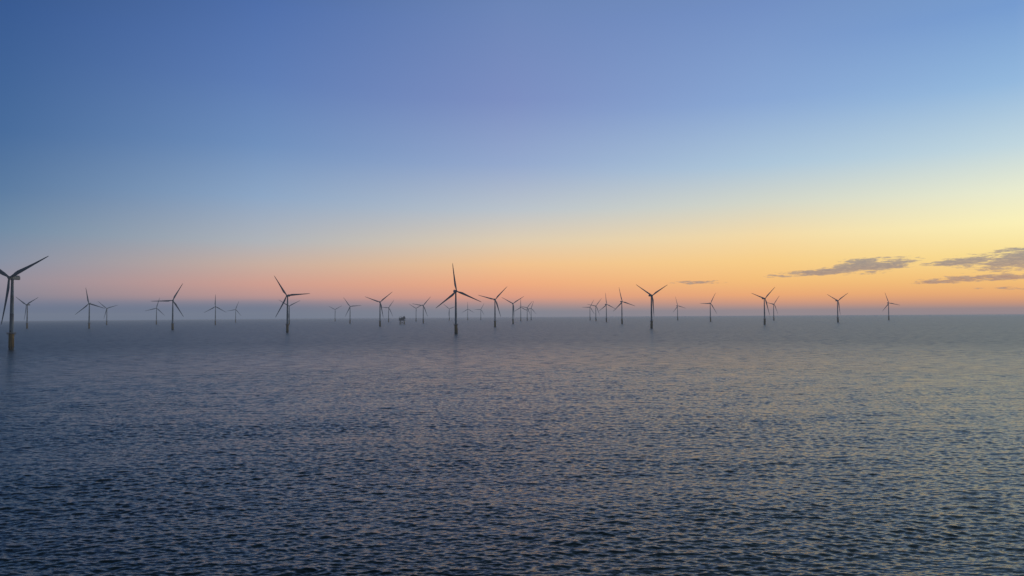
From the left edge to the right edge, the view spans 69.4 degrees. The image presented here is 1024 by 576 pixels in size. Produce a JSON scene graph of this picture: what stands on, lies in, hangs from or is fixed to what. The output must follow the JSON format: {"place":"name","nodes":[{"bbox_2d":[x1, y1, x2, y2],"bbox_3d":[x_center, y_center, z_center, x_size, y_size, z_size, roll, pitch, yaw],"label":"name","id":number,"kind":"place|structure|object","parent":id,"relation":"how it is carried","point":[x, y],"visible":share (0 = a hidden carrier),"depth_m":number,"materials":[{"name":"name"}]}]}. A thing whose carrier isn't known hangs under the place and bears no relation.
{"place":"outdoors","nodes":[
{"label":"outdoors","id":0,"kind":"place"},
{"bbox_2d":[0,314,1023,575],"bbox_3d":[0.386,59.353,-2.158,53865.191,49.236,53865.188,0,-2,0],"label":"sea","id":1,"kind":"structure","parent":0,"point":[682,446],"depth_m":196.15,"materials":[{"name":"teal liquid"}]},
{"bbox_2d":[0,256,47,349],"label":"wind turbine","id":2,"kind":"object","parent":1,"relation":"in","point":[12,278],"visible":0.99,"depth_m":828.12,"materials":[{"name":"grey paint"}]},
{"bbox_2d":[16,297,36,328],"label":"wind turbine","id":3,"kind":"object","parent":1,"relation":"in","point":[27,312],"visible":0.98,"depth_m":2512.32,"materials":[{"name":"grey paint"}]},
{"bbox_2d":[76,290,104,328],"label":"wind turbine","id":4,"kind":"object","parent":1,"relation":"in","point":[89,310],"visible":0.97,"depth_m":2379.75,"materials":[{"name":"grey paint"}]},
{"bbox_2d":[99,302,116,324],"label":"wind turbine","id":5,"kind":"object","parent":1,"relation":"in","point":[106,312],"visible":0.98,"depth_m":3616.20,"materials":[{"name":"grey paint"}]},
{"bbox_2d":[146,298,164,324],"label":"wind turbine","id":6,"kind":"object","parent":1,"relation":"in","point":[156,312],"visible":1,"depth_m":3618.37,"materials":[{"name":"grey paint"}]},
{"bbox_2d":[161,285,183,329],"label":"wind turbine","id":7,"kind":"object","parent":1,"relation":"in","point":[172,325],"visible":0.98,"depth_m":2008.91,"materials":[{"name":"grey paint"}]},
{"bbox_2d":[204,294,224,324],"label":"wind turbine","id":8,"kind":"object","parent":1,"relation":"in","point":[215,309],"visible":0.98,"depth_m":3230.70,"materials":[{"name":"grey paint"}]},
{"bbox_2d":[281,301,296,324],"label":"wind turbine","id":9,"kind":"object","parent":1,"relation":"in","point":[289,310],"visible":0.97,"depth_m":3229.96,"materials":[{"name":"grey paint"}]},
{"bbox_2d":[274,276,309,331],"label":"wind turbine","id":10,"kind":"object","parent":1,"relation":"in","point":[287,324],"visible":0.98,"depth_m":1612.98,"materials":[{"name":"grey paint"}]},
{"bbox_2d":[343,297,360,323],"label":"wind turbine","id":11,"kind":"object","parent":1,"relation":"in","point":[348,310],"visible":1,"depth_m":3477.77,"materials":[{"name":"grey paint"}]},
{"bbox_2d":[367,292,391,325],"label":"wind turbine","id":12,"kind":"object","parent":1,"relation":"in","point":[380,308],"visible":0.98,"depth_m":2443.50,"materials":[{"name":"grey paint"}]},
{"bbox_2d":[383,302,392,321],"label":"wind turbine","id":13,"kind":"object","parent":1,"relation":"in","point":[388,311],"visible":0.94,"depth_m":4110.95,"materials":[{"name":"grey paint"}]},
{"bbox_2d":[399,316,405,324],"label":"offshore substation","id":14,"kind":"object","parent":1,"relation":"in","point":[402,319],"visible":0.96,"depth_m":2925.32,"materials":[{"name":"yellow paint"}]},
{"bbox_2d":[415,299,428,322],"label":"wind turbine","id":15,"kind":"object","parent":1,"relation":"in","point":[423,310],"visible":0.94,"depth_m":3349.26,"materials":[{"name":"grey paint"}]},
{"bbox_2d":[436,263,480,333],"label":"wind turbine","id":16,"kind":"object","parent":1,"relation":"in","point":[455,324],"visible":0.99,"depth_m":1390.38,"materials":[{"name":"grey paint"}]},
{"bbox_2d":[479,288,505,326],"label":"wind turbine","id":17,"kind":"object","parent":1,"relation":"in","point":[494,299],"visible":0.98,"depth_m":2152.59,"materials":[{"name":"grey paint"}]},
{"bbox_2d":[503,296,523,323],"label":"wind turbine","id":18,"kind":"object","parent":1,"relation":"in","point":[513,309],"visible":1,"depth_m":2916.68,"materials":[{"name":"grey paint"}]},
{"bbox_2d":[588,298,601,320],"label":"wind turbine","id":19,"kind":"object","parent":1,"relation":"in","point":[595,310],"visible":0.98,"depth_m":3932.46,"materials":[{"name":"grey paint"}]},
{"bbox_2d":[602,293,612,321],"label":"wind turbine","id":20,"kind":"object","parent":1,"relation":"in","point":[606,304],"visible":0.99,"depth_m":3350.29,"materials":[{"name":"grey paint"}]},
{"bbox_2d":[616,289,633,323],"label":"wind turbine","id":21,"kind":"object","parent":1,"relation":"in","point":[621,308],"visible":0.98,"depth_m":2659.95,"materials":[{"name":"grey paint"}]},
{"bbox_2d":[637,285,666,327],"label":"wind turbine","id":22,"kind":"object","parent":1,"relation":"in","point":[652,302],"visible":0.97,"depth_m":1806.61,"materials":[{"name":"grey paint"}]},
{"bbox_2d":[701,296,715,321],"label":"wind turbine","id":23,"kind":"object","parent":1,"relation":"in","point":[710,307],"visible":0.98,"depth_m":3229.77,"materials":[{"name":"grey paint"}]},
{"bbox_2d":[752,287,774,324],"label":"wind turbine","id":24,"kind":"object","parent":1,"relation":"in","point":[764,322],"visible":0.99,"depth_m":2260.15,"materials":[{"name":"grey paint"}]},
{"bbox_2d":[770,298,777,320],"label":"wind turbine","id":25,"kind":"object","parent":1,"relation":"in","point":[773,309],"visible":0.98,"depth_m":3617.73,"materials":[{"name":"grey paint"}]},
{"bbox_2d":[827,294,845,321],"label":"wind turbine","id":26,"kind":"object","parent":1,"relation":"in","point":[837,306],"visible":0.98,"depth_m":2739.67,"materials":[{"name":"grey paint"}]},
{"bbox_2d":[884,294,897,319],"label":"wind turbine","id":27,"kind":"object","parent":1,"relation":"in","point":[888,307],"visible":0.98,"depth_m":3478.32,"materials":[{"name":"grey paint"}]},
{"bbox_2d":[0,0,1023,320],"label":"sky","id":28,"kind":"structure","parent":0,"point":[562,155],"materials":[{"name":"blue"}]}
]}

